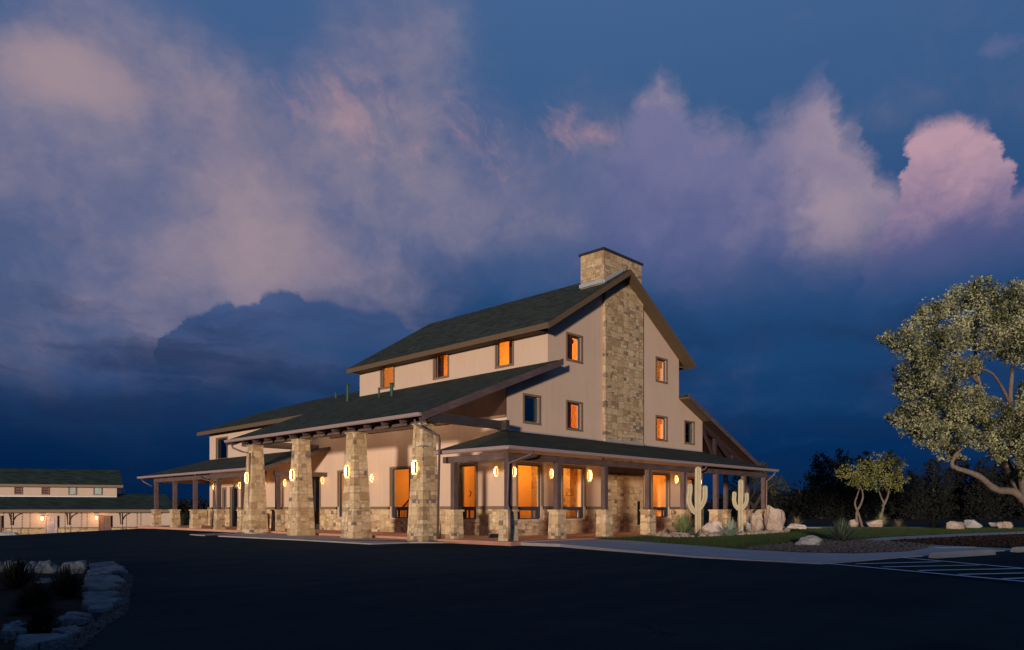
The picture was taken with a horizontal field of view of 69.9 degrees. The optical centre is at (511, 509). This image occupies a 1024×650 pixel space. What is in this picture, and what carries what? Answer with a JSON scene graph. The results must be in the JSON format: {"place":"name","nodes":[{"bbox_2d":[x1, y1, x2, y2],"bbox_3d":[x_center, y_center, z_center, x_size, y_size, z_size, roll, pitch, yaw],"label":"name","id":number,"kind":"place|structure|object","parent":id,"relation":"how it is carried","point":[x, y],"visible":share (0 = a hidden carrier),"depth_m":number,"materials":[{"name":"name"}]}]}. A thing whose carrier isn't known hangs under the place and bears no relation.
{"place":"outdoors","nodes":[
{"label":"outdoors","id":0,"kind":"place"},
{"bbox_2d":[37,578,54,582],"bbox_3d":[-8.411,1.406,13.408,0.500,0.319,1.191,0,0,-26],"label":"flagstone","id":1,"kind":"object","parent":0,"point":[46,579],"visible":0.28,"depth_m":13.12,"materials":[{"name":"grey stone"}]},
{"bbox_2d":[52,573,134,649],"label":"planter gravel","id":2,"kind":"structure","parent":0,"point":[104,620],"depth_m":8.63,"materials":[{"name":"grey gravel"}]},
{"bbox_2d":[138,525,487,538],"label":"canopy floor","id":3,"kind":"structure","parent":0,"point":[396,535],"depth_m":38.99,"materials":[{"name":"beige concrete"}]},
{"bbox_2d":[218,532,461,544],"bbox_3d":[-8.828,1.370,33.260,21.275,0.200,4.317,0,0,41],"label":"apron","id":4,"kind":"object","parent":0,"point":[326,538],"visible":0.35,"depth_m":31.84,"materials":[{"name":"concrete"}]},
{"bbox_2d":[187,502,728,510],"bbox_3d":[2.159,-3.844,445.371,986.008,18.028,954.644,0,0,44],"label":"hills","id":5,"kind":"structure","parent":0,"point":[707,506],"depth_m":633.02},
{"bbox_2d":[488,534,497,537],"bbox_3d":[-0.692,1.090,30.222,0.647,0.154,0.495,0,0,44],"label":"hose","id":6,"kind":"object","parent":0,"point":[493,536],"visible":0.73,"depth_m":30.03,"materials":[{"name":"black rubber"}]},
{"bbox_2d":[0,524,1023,649],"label":"road","id":7,"kind":"structure","parent":0,"point":[195,592],"depth_m":10.80,"materials":[{"name":"black asphalt"}]},
{"bbox_2d":[0,532,18,535],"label":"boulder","id":8,"kind":"object","parent":7,"relation":"on","point":[7,533],"visible":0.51,"depth_m":38.13,"materials":[{"name":"grey stone"}]},
{"bbox_2d":[0,572,86,649],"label":"planter soil","id":9,"kind":"structure","parent":7,"relation":"on","point":[6,594],"depth_m":9.93,"materials":[{"name":"brown soil"}]},
{"bbox_2d":[0,620,29,642],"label":"flagstone","id":10,"kind":"object","parent":9,"relation":"on","point":[10,631],"visible":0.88,"depth_m":7.45,"materials":[{"name":"grey stone"}]},
{"bbox_2d":[0,554,45,588],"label":"yucca","id":11,"kind":"object","parent":9,"relation":"on","point":[14,577],"visible":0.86,"depth_m":11.97,"materials":[{"name":"green plant"}]},
{"bbox_2d":[0,578,72,616],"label":"shrub","id":12,"kind":"object","parent":9,"relation":"on","point":[37,594],"visible":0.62,"depth_m":9.19,"materials":[{"name":"green plant"}]},
{"bbox_2d":[15,603,68,633],"bbox_3d":[-4.994,1.182,7.748,0.550,0.368,0.560,0,0,17],"label":"yucca","id":13,"kind":"object","parent":9,"relation":"on","point":[41,622],"visible":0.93,"depth_m":7.72,"materials":[{"name":"green plant"}]},
{"bbox_2d":[14,633,73,649],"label":"flagstone","id":14,"kind":"object","parent":9,"relation":"on","point":[53,641],"visible":1,"depth_m":6.72,"materials":[{"name":"grey stone"}]},
{"bbox_2d":[0,560,87,573],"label":"stone border","id":15,"kind":"object","parent":9,"relation":"on","point":[48,566],"visible":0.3,"depth_m":14.99,"materials":[{"name":"grey stone"}]},
{"bbox_2d":[28,563,97,600],"bbox_3d":[-6.608,1.107,10.825,1.063,0.641,1.064,0,0,44],"label":"shrub","id":16,"kind":"object","parent":9,"relation":"on","point":[64,582],"visible":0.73,"depth_m":10.75,"materials":[{"name":"green plant"}]},
{"bbox_2d":[56,611,93,626],"bbox_3d":[-5.022,1.377,8.400,0.331,0.378,0.984,0,0,-13],"label":"flagstone","id":17,"kind":"object","parent":9,"relation":"on","point":[77,618],"visible":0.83,"depth_m":8.31,"materials":[{"name":"grey stone"}]},
{"bbox_2d":[82,591,120,599],"bbox_3d":[-5.954,1.374,10.565,0.464,0.385,1.008,0,0,-18],"label":"flagstone","id":18,"kind":"object","parent":9,"relation":"on","point":[90,595],"visible":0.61,"depth_m":10.48,"materials":[{"name":"grey stone"}]},
{"bbox_2d":[82,583,122,591],"bbox_3d":[-6.442,1.376,11.589,0.587,0.381,1.429,0,0,-33],"label":"flagstone","id":19,"kind":"object","parent":9,"relation":"on","point":[102,587],"visible":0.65,"depth_m":11.48,"materials":[{"name":"grey stone"}]},
{"bbox_2d":[81,597,125,613],"bbox_3d":[-5.388,1.381,9.679,0.530,0.370,1.024,0,0,-29],"label":"flagstone","id":20,"kind":"object","parent":9,"relation":"on","point":[96,605],"visible":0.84,"depth_m":9.58,"materials":[{"name":"grey stone"}]},
{"bbox_2d":[84,573,125,583],"bbox_3d":[-7.313,1.375,13.154,0.646,0.381,1.996,0,0,-32],"label":"flagstone","id":21,"kind":"object","parent":9,"relation":"on","point":[115,579],"visible":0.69,"depth_m":12.90,"materials":[{"name":"grey stone"}]},
{"bbox_2d":[52,625,84,638],"bbox_3d":[-4.557,1.382,7.530,0.265,0.368,0.594,0,0,-25],"label":"flagstone","id":22,"kind":"object","parent":7,"relation":"on","point":[74,631],"visible":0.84,"depth_m":7.42,"materials":[{"name":"grey stone"}]},
{"bbox_2d":[85,561,127,576],"bbox_3d":[-8.609,1.373,15.582,0.726,0.386,3.477,0,0,-29],"label":"flagstone","id":23,"kind":"object","parent":7,"relation":"on","point":[107,568],"visible":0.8,"depth_m":14.88,"materials":[{"name":"grey stone"}]},
{"bbox_2d":[180,514,189,524],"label":"shrub","id":24,"kind":"object","parent":7,"relation":"on","point":[182,521],"visible":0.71,"depth_m":56.20,"materials":[{"name":"green plant"}]},
{"bbox_2d":[190,533,234,535],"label":"kerb","id":25,"kind":"structure","parent":7,"relation":"on","point":[211,534],"depth_m":36.88,"materials":[{"name":"concrete"}]},
{"bbox_2d":[827,557,1023,581],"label":"bay markings","id":26,"kind":"object","parent":7,"relation":"on","point":[946,565],"visible":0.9,"depth_m":15.12,"materials":[{"name":"paint"}]},
{"bbox_2d":[928,549,995,557],"bbox_3d":[11.792,1.157,19.143,2.888,0.150,0.220,0,0,-31],"label":"wheel stop","id":27,"kind":"object","parent":7,"relation":"on","point":[964,553],"visible":0.95,"depth_m":18.95,"materials":[{"name":"concrete"}]},
{"bbox_2d":[1010,546,1023,551],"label":"wheel stop","id":28,"kind":"object","parent":7,"relation":"on","point":[1017,549],"visible":0.89,"depth_m":21.00,"materials":[{"name":"concrete"}]},
{"bbox_2d":[0,0,1023,506],"label":"sky","id":29,"kind":"structure","parent":0,"point":[213,212],"materials":[{"name":"blue"}]},
{"bbox_2d":[438,531,654,545],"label":"porch floor","id":30,"kind":"structure","parent":0,"point":[495,541],"depth_m":28.58,"materials":[{"name":"concrete"}]},
{"bbox_2d":[180,511,1023,524],"bbox_3d":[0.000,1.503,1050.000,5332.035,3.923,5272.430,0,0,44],"label":"ground","id":31,"kind":"structure","parent":0,"point":[887,521],"depth_m":80.57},
{"bbox_2d":[0,468,180,534],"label":"lodging building","id":32,"kind":"structure","parent":31,"relation":"on","point":[37,501],"depth_m":73.34,"materials":[{"name":"paint"}]},
{"bbox_2d":[0,516,1,532],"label":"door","id":33,"kind":"structure","parent":32,"relation":"in","point":[0,516],"depth_m":69.86,"materials":[{"name":"brown wood"}]},
{"bbox_2d":[14,487,22,493],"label":"window","id":34,"kind":"structure","parent":32,"relation":"in","point":[17,490],"depth_m":72.77,"materials":[{"name":"brown glass"}]},
{"bbox_2d":[41,487,49,494],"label":"window","id":35,"kind":"structure","parent":32,"relation":"in","point":[44,490],"depth_m":73.63,"materials":[{"name":"brown glass"}]},
{"bbox_2d":[45,516,56,532],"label":"door","id":36,"kind":"structure","parent":32,"relation":"in","point":[50,521],"depth_m":71.43,"materials":[{"name":"wood"}]},
{"bbox_2d":[68,487,76,494],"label":"window","id":37,"kind":"structure","parent":32,"relation":"in","point":[71,490],"depth_m":74.51,"materials":[{"name":"glass"}]},
{"bbox_2d":[93,487,101,494],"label":"window","id":38,"kind":"structure","parent":32,"relation":"in","point":[96,490],"depth_m":75.34,"materials":[{"name":"glass"}]},
{"bbox_2d":[99,516,110,530],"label":"door","id":39,"kind":"structure","parent":32,"relation":"in","point":[104,521],"depth_m":73.16,"materials":[{"name":"brown wood"}]},
{"bbox_2d":[137,247,778,541],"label":"event hall","id":40,"kind":"structure","parent":31,"relation":"on","point":[561,413],"depth_m":37.12,"materials":[{"name":"paint"}]},
{"bbox_2d":[216,436,227,458],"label":"window","id":41,"kind":"structure","parent":40,"relation":"in","point":[222,448],"depth_m":51.50,"materials":[{"name":"metal"}]},
{"bbox_2d":[222,487,226,511],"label":"window","id":42,"kind":"structure","parent":40,"relation":"in","point":[225,491],"depth_m":51.04,"materials":[{"name":"metal"}]},
{"bbox_2d":[230,487,237,525],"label":"door","id":43,"kind":"structure","parent":40,"relation":"in","point":[234,489],"depth_m":50.22,"materials":[{"name":"metal"}]},
{"bbox_2d":[313,477,320,528],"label":"door","id":44,"kind":"structure","parent":40,"relation":"in","point":[317,526],"depth_m":43.06,"materials":[{"name":"metal"}]},
{"bbox_2d":[337,470,343,516],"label":"window","id":45,"kind":"structure","parent":40,"relation":"in","point":[341,471],"depth_m":41.12,"materials":[{"name":"metal"}]},
{"bbox_2d":[380,366,394,389],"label":"window","id":46,"kind":"structure","parent":40,"relation":"in","point":[381,370],"depth_m":42.88,"materials":[{"name":"metal"}]},
{"bbox_2d":[389,466,410,517],"bbox_3d":[-5.185,-0.865,36.841,2.950,2.630,0.220,0,0,44],"label":"window","id":47,"kind":"structure","parent":40,"relation":"in","point":[394,509],"depth_m":37.71,"materials":[{"name":"metal"}]},
{"bbox_2d":[433,354,448,379],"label":"window","id":48,"kind":"structure","parent":40,"relation":"in","point":[434,359],"depth_m":39.57,"materials":[{"name":"metal"}]},
{"bbox_2d":[458,462,477,518],"bbox_3d":[-1.965,-0.840,33.748,1.280,2.580,0.220,0,0,44],"label":"window","id":49,"kind":"structure","parent":40,"relation":"in","point":[460,469],"depth_m":34.06,"materials":[{"name":"metal"}]},
{"bbox_2d":[495,340,513,368],"bbox_3d":[-0.321,-7.745,35.943,1.290,1.570,0.215,0,0,44],"label":"window","id":50,"kind":"structure","parent":40,"relation":"in","point":[512,364],"depth_m":36.26,"materials":[{"name":"metal"}]},
{"bbox_2d":[516,462,542,518],"bbox_3d":[0.749,-0.830,33.109,0.220,2.560,1.780,0,0,44],"label":"window","id":51,"kind":"structure","parent":40,"relation":"in","point":[537,509],"depth_m":33.43,"materials":[{"name":"metal"}]},
{"bbox_2d":[522,393,540,424],"bbox_3d":[0.838,-4.525,33.191,0.215,1.350,1.180,0,0,44],"label":"window","id":52,"kind":"structure","parent":40,"relation":"in","point":[531,412],"depth_m":33.30,"materials":[{"name":"glass"}]},
{"bbox_2d":[561,465,585,518],"bbox_3d":[2.928,-0.830,35.377,0.220,2.560,1.830,0,0,44],"label":"window","id":53,"kind":"structure","parent":40,"relation":"in","point":[580,509],"depth_m":35.75,"materials":[{"name":"metal"}]},
{"bbox_2d":[566,400,582,431],"bbox_3d":[2.951,-4.505,35.390,0.215,1.430,1.260,0,0,44],"label":"window","id":54,"kind":"structure","parent":40,"relation":"in","point":[580,407],"depth_m":35.68,"materials":[{"name":"metal"}]},
{"bbox_2d":[566,331,582,363],"bbox_3d":[2.951,-7.780,35.390,0.215,1.360,1.260,0,0,44],"label":"window","id":55,"kind":"structure","parent":40,"relation":"in","point":[580,351],"depth_m":35.63,"materials":[{"name":"metal"}]},
{"bbox_2d":[651,472,669,516],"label":"window","id":56,"kind":"structure","parent":40,"relation":"in","point":[665,509],"depth_m":41.35,"materials":[{"name":"metal"}]},
{"bbox_2d":[655,415,667,441],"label":"window","id":57,"kind":"structure","parent":40,"relation":"in","point":[656,416],"depth_m":41.17,"materials":[{"name":"metal"}]},
{"bbox_2d":[655,356,667,383],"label":"window","id":58,"kind":"structure","parent":40,"relation":"in","point":[657,358],"depth_m":41.14,"materials":[{"name":"metal"}]},
{"bbox_2d":[684,420,694,444],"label":"window","id":59,"kind":"structure","parent":40,"relation":"in","point":[689,428],"depth_m":43.28,"materials":[{"name":"metal"}]},
{"bbox_2d":[687,477,694,526],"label":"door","id":60,"kind":"structure","parent":40,"relation":"in","point":[688,478],"depth_m":43.62,"materials":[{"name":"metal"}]},
{"bbox_2d":[171,473,1007,524],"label":"scrub","id":61,"kind":"object","parent":31,"relation":"on","point":[773,501],"visible":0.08,"depth_m":106.88,"materials":[{"name":"green plant"}]},
{"bbox_2d":[785,488,815,517],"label":"dark tree","id":62,"kind":"object","parent":31,"relation":"on","point":[795,510],"visible":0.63,"depth_m":99.74,"materials":[{"name":"green plant"}]},
{"bbox_2d":[798,451,842,518],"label":"dark tree","id":63,"kind":"object","parent":31,"relation":"on","point":[820,498],"visible":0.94,"depth_m":95.08,"materials":[{"name":"green plant"}]},
{"bbox_2d":[823,448,863,518],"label":"dark tree","id":64,"kind":"object","parent":31,"relation":"on","point":[841,507],"visible":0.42,"depth_m":99.13,"materials":[{"name":"green plant"}]},
{"bbox_2d":[837,450,888,518],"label":"dark tree","id":65,"kind":"object","parent":31,"relation":"on","point":[868,508],"visible":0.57,"depth_m":96.77,"materials":[{"name":"green plant"}]},
{"bbox_2d":[869,449,911,518],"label":"dark tree","id":66,"kind":"object","parent":31,"relation":"on","point":[890,502],"visible":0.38,"depth_m":95.59,"materials":[{"name":"green plant"}]},
{"bbox_2d":[888,468,931,519],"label":"dark tree","id":67,"kind":"object","parent":31,"relation":"on","point":[912,496],"visible":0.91,"depth_m":89.25,"materials":[{"name":"green plant"}]},
{"bbox_2d":[916,458,958,518],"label":"dark tree","id":68,"kind":"object","parent":31,"relation":"on","point":[938,510],"visible":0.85,"depth_m":93.25,"materials":[{"name":"green plant"}]},
{"bbox_2d":[931,451,976,518],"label":"dark tree","id":69,"kind":"object","parent":31,"relation":"on","point":[958,478],"visible":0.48,"depth_m":97.35,"materials":[{"name":"green plant"}]},
{"bbox_2d":[957,457,1011,518],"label":"dark tree","id":70,"kind":"object","parent":31,"relation":"on","point":[976,488],"visible":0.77,"depth_m":91.26,"materials":[{"name":"green plant"}]},
{"bbox_2d":[986,458,1022,518],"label":"dark tree","id":71,"kind":"object","parent":31,"relation":"on","point":[1000,480],"visible":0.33,"depth_m":95.20,"materials":[{"name":"green plant"}]},
{"bbox_2d":[993,469,1023,518],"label":"dark tree","id":72,"kind":"object","parent":31,"relation":"on","point":[1018,513],"visible":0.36,"depth_m":93.18,"materials":[{"name":"green plant"}]},
{"bbox_2d":[722,462,789,512],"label":"spreading tree","id":73,"kind":"object","parent":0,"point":[758,499],"visible":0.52,"depth_m":61.90,"materials":[{"name":"green plant"}]},
{"bbox_2d":[521,539,1010,563],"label":"pavement","id":74,"kind":"structure","parent":0,"point":[669,549],"depth_m":20.45,"materials":[{"name":"concrete"}]},
{"bbox_2d":[568,526,1023,548],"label":"lawn","id":75,"kind":"structure","parent":0,"point":[792,530],"depth_m":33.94,"materials":[{"name":"green plant"}]},
{"bbox_2d":[713,518,746,535],"bbox_3d":[9.682,0.784,32.245,1.636,0.931,1.396,0,0,-12],"label":"agave","id":76,"kind":"object","parent":75,"relation":"on","point":[731,530],"visible":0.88,"depth_m":32.09,"materials":[{"name":"green plant"}]},
{"bbox_2d":[788,517,800,523],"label":"spiny plant","id":77,"kind":"object","parent":75,"relation":"on","point":[796,521],"visible":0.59,"depth_m":51.44,"materials":[{"name":"green plant"}]},
{"bbox_2d":[787,523,806,528],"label":"boulder","id":78,"kind":"object","parent":75,"relation":"on","point":[795,526],"visible":0.88,"depth_m":45.20,"materials":[{"name":"beige stone"}]},
{"bbox_2d":[736,526,944,527],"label":"limestone edging","id":79,"kind":"object","parent":75,"relation":"on","point":[849,527],"visible":0.1,"depth_m":47.02,"materials":[{"name":"stone"}]},
{"bbox_2d":[747,539,934,553],"bbox_3d":[11.225,1.364,24.242,4.608,0.312,9.804,0,0,44],"label":"gravel bed base","id":80,"kind":"object","parent":75,"relation":"on","point":[830,552],"visible":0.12,"depth_m":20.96,"materials":[{"name":"grey gravel"}]},
{"bbox_2d":[795,535,821,544],"bbox_3d":[9.591,1.034,23.753,0.714,0.388,0.722,0,0,-16],"label":"boulder","id":81,"kind":"object","parent":80,"relation":"on","point":[811,540],"visible":0.77,"depth_m":23.53,"materials":[{"name":"grey stone"}]},
{"bbox_2d":[823,518,864,540],"bbox_3d":[12.198,0.763,27.037,1.803,0.974,1.834,0,0,44],"label":"yucca","id":82,"kind":"object","parent":80,"relation":"on","point":[842,531],"visible":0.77,"depth_m":26.84,"materials":[{"name":"green plant"}]},
{"bbox_2d":[848,519,857,526],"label":"boulder","id":83,"kind":"object","parent":75,"relation":"on","point":[853,523],"visible":0.77,"depth_m":49.97,"materials":[{"name":"beige stone"}]},
{"bbox_2d":[834,459,877,526],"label":"tree","id":84,"kind":"object","parent":75,"relation":"on","point":[857,483],"visible":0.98,"depth_m":49.93,"materials":[{"name":"green plant"}]},
{"bbox_2d":[865,519,882,526],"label":"boulder","id":85,"kind":"object","parent":75,"relation":"on","point":[875,523],"visible":0.84,"depth_m":48.42,"materials":[{"name":"beige stone"}]},
{"bbox_2d":[893,519,904,526],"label":"ornamental grass","id":86,"kind":"object","parent":75,"relation":"on","point":[898,525],"depth_m":49.86,"materials":[{"name":"plant"}]},
{"bbox_2d":[926,517,941,527],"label":"shrub","id":87,"kind":"object","parent":75,"relation":"on","point":[932,523],"visible":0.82,"depth_m":45.70,"materials":[{"name":"green plant"}]},
{"bbox_2d":[874,274,1023,507],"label":"oak tree","id":88,"kind":"object","parent":75,"relation":"on","point":[928,361],"visible":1,"depth_m":43.46,"materials":[{"name":"green plant"}]},
{"bbox_2d":[946,521,963,528],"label":"boulder","id":89,"kind":"object","parent":75,"relation":"on","point":[954,525],"visible":0.79,"depth_m":43.49,"materials":[{"name":"beige stone"}]},
{"bbox_2d":[964,520,982,527],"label":"boulder","id":90,"kind":"object","parent":75,"relation":"on","point":[971,524],"visible":0.8,"depth_m":45.85,"materials":[{"name":"grey stone"}]},
{"bbox_2d":[996,521,1012,528],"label":"boulder","id":91,"kind":"object","parent":75,"relation":"on","point":[1005,524],"visible":0.82,"depth_m":44.62,"materials":[{"name":"beige stone"}]},
{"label":"cactus bed base","id":92,"kind":"structure","parent":75,"relation":"on","visible":0},
{"bbox_2d":[668,512,694,532],"bbox_3d":[8.118,0.665,34.669,2.069,1.169,1.828,0,0,21],"label":"sotol","id":93,"kind":"object","parent":92,"relation":"on","point":[682,526],"visible":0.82,"depth_m":34.52,"materials":[{"name":"green plant"}]},
{"bbox_2d":[688,527,702,536],"bbox_3d":[8.071,0.986,32.337,1.013,0.528,0.800,0,0,-4],"label":"agave","id":94,"kind":"object","parent":92,"relation":"on","point":[696,534],"visible":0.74,"depth_m":32.23,"materials":[{"name":"green plant"}]},
{"bbox_2d":[686,467,707,532],"bbox_3d":[8.672,-0.387,34.345,0.985,3.225,0.286,0,0,-3],"label":"saguaro","id":95,"kind":"object","parent":92,"relation":"on","point":[698,508],"visible":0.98,"depth_m":34.26,"materials":[{"name":"plant"}]},
{"bbox_2d":[702,521,722,533],"bbox_3d":[9.665,0.977,35.341,1.017,0.837,0.642,0,0,4],"label":"boulder","id":96,"kind":"object","parent":92,"relation":"on","point":[709,527],"visible":0.63,"depth_m":35.11,"materials":[{"name":"beige stone"}]},
{"bbox_2d":[645,527,789,537],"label":"cobbles","id":97,"kind":"object","parent":92,"relation":"on","point":[661,533],"visible":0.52,"depth_m":34.27,"materials":[{"name":"beige stone"}]},
{"bbox_2d":[732,479,748,530],"bbox_3d":[11.420,-0.133,36.637,0.832,2.720,0.252,0,0,-4],"label":"saguaro","id":98,"kind":"object","parent":92,"relation":"on","point":[740,507],"visible":0.98,"depth_m":36.56,"materials":[{"name":"green plant"}]},
{"bbox_2d":[745,522,751,530],"bbox_3d":[12.421,0.992,38.513,0.417,0.616,0.433,0,0,-24],"label":"boulder","id":99,"kind":"object","parent":92,"relation":"on","point":[748,524],"visible":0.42,"depth_m":38.35,"materials":[{"name":"grey stone"}]},
{"bbox_2d":[750,510,763,530],"bbox_3d":[12.609,0.818,37.649,0.617,1.552,0.717,0,0,7],"label":"boulder","id":100,"kind":"object","parent":92,"relation":"on","point":[756,518],"visible":0.74,"depth_m":37.44,"materials":[{"name":"beige stone"}]},
{"bbox_2d":[764,505,784,532],"bbox_3d":[13.575,0.652,37.722,0.976,1.746,0.760,0,0,-2],"label":"boulder","id":101,"kind":"object","parent":92,"relation":"on","point":[774,519],"visible":0.83,"depth_m":37.45,"materials":[{"name":"beige stone"}]},
{"bbox_2d":[876,513,886,525],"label":"ornamental grass","id":102,"kind":"object","parent":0,"point":[880,518],"depth_m":49.90,"materials":[{"name":"green plant"}]},
{"bbox_2d":[865,451,910,517],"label":"tree","id":103,"kind":"object","parent":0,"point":[889,464],"visible":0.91,"depth_m":51.78,"materials":[{"name":"green plant"}]},
{"bbox_2d":[867,531,1023,547],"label":"path","id":104,"kind":"structure","parent":0,"point":[933,536],"depth_m":32.08,"materials":[{"name":"concrete"}]},
{"bbox_2d":[888,533,1023,547],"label":"mulch bed","id":105,"kind":"object","parent":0,"point":[989,546],"visible":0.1,"depth_m":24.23,"materials":[{"name":"brown wood"}]},
{"bbox_2d":[989,522,997,526],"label":"boulder","id":106,"kind":"object","parent":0,"point":[993,524],"visible":0.41,"depth_m":51.71,"materials":[{"name":"grey stone"}]}
]}

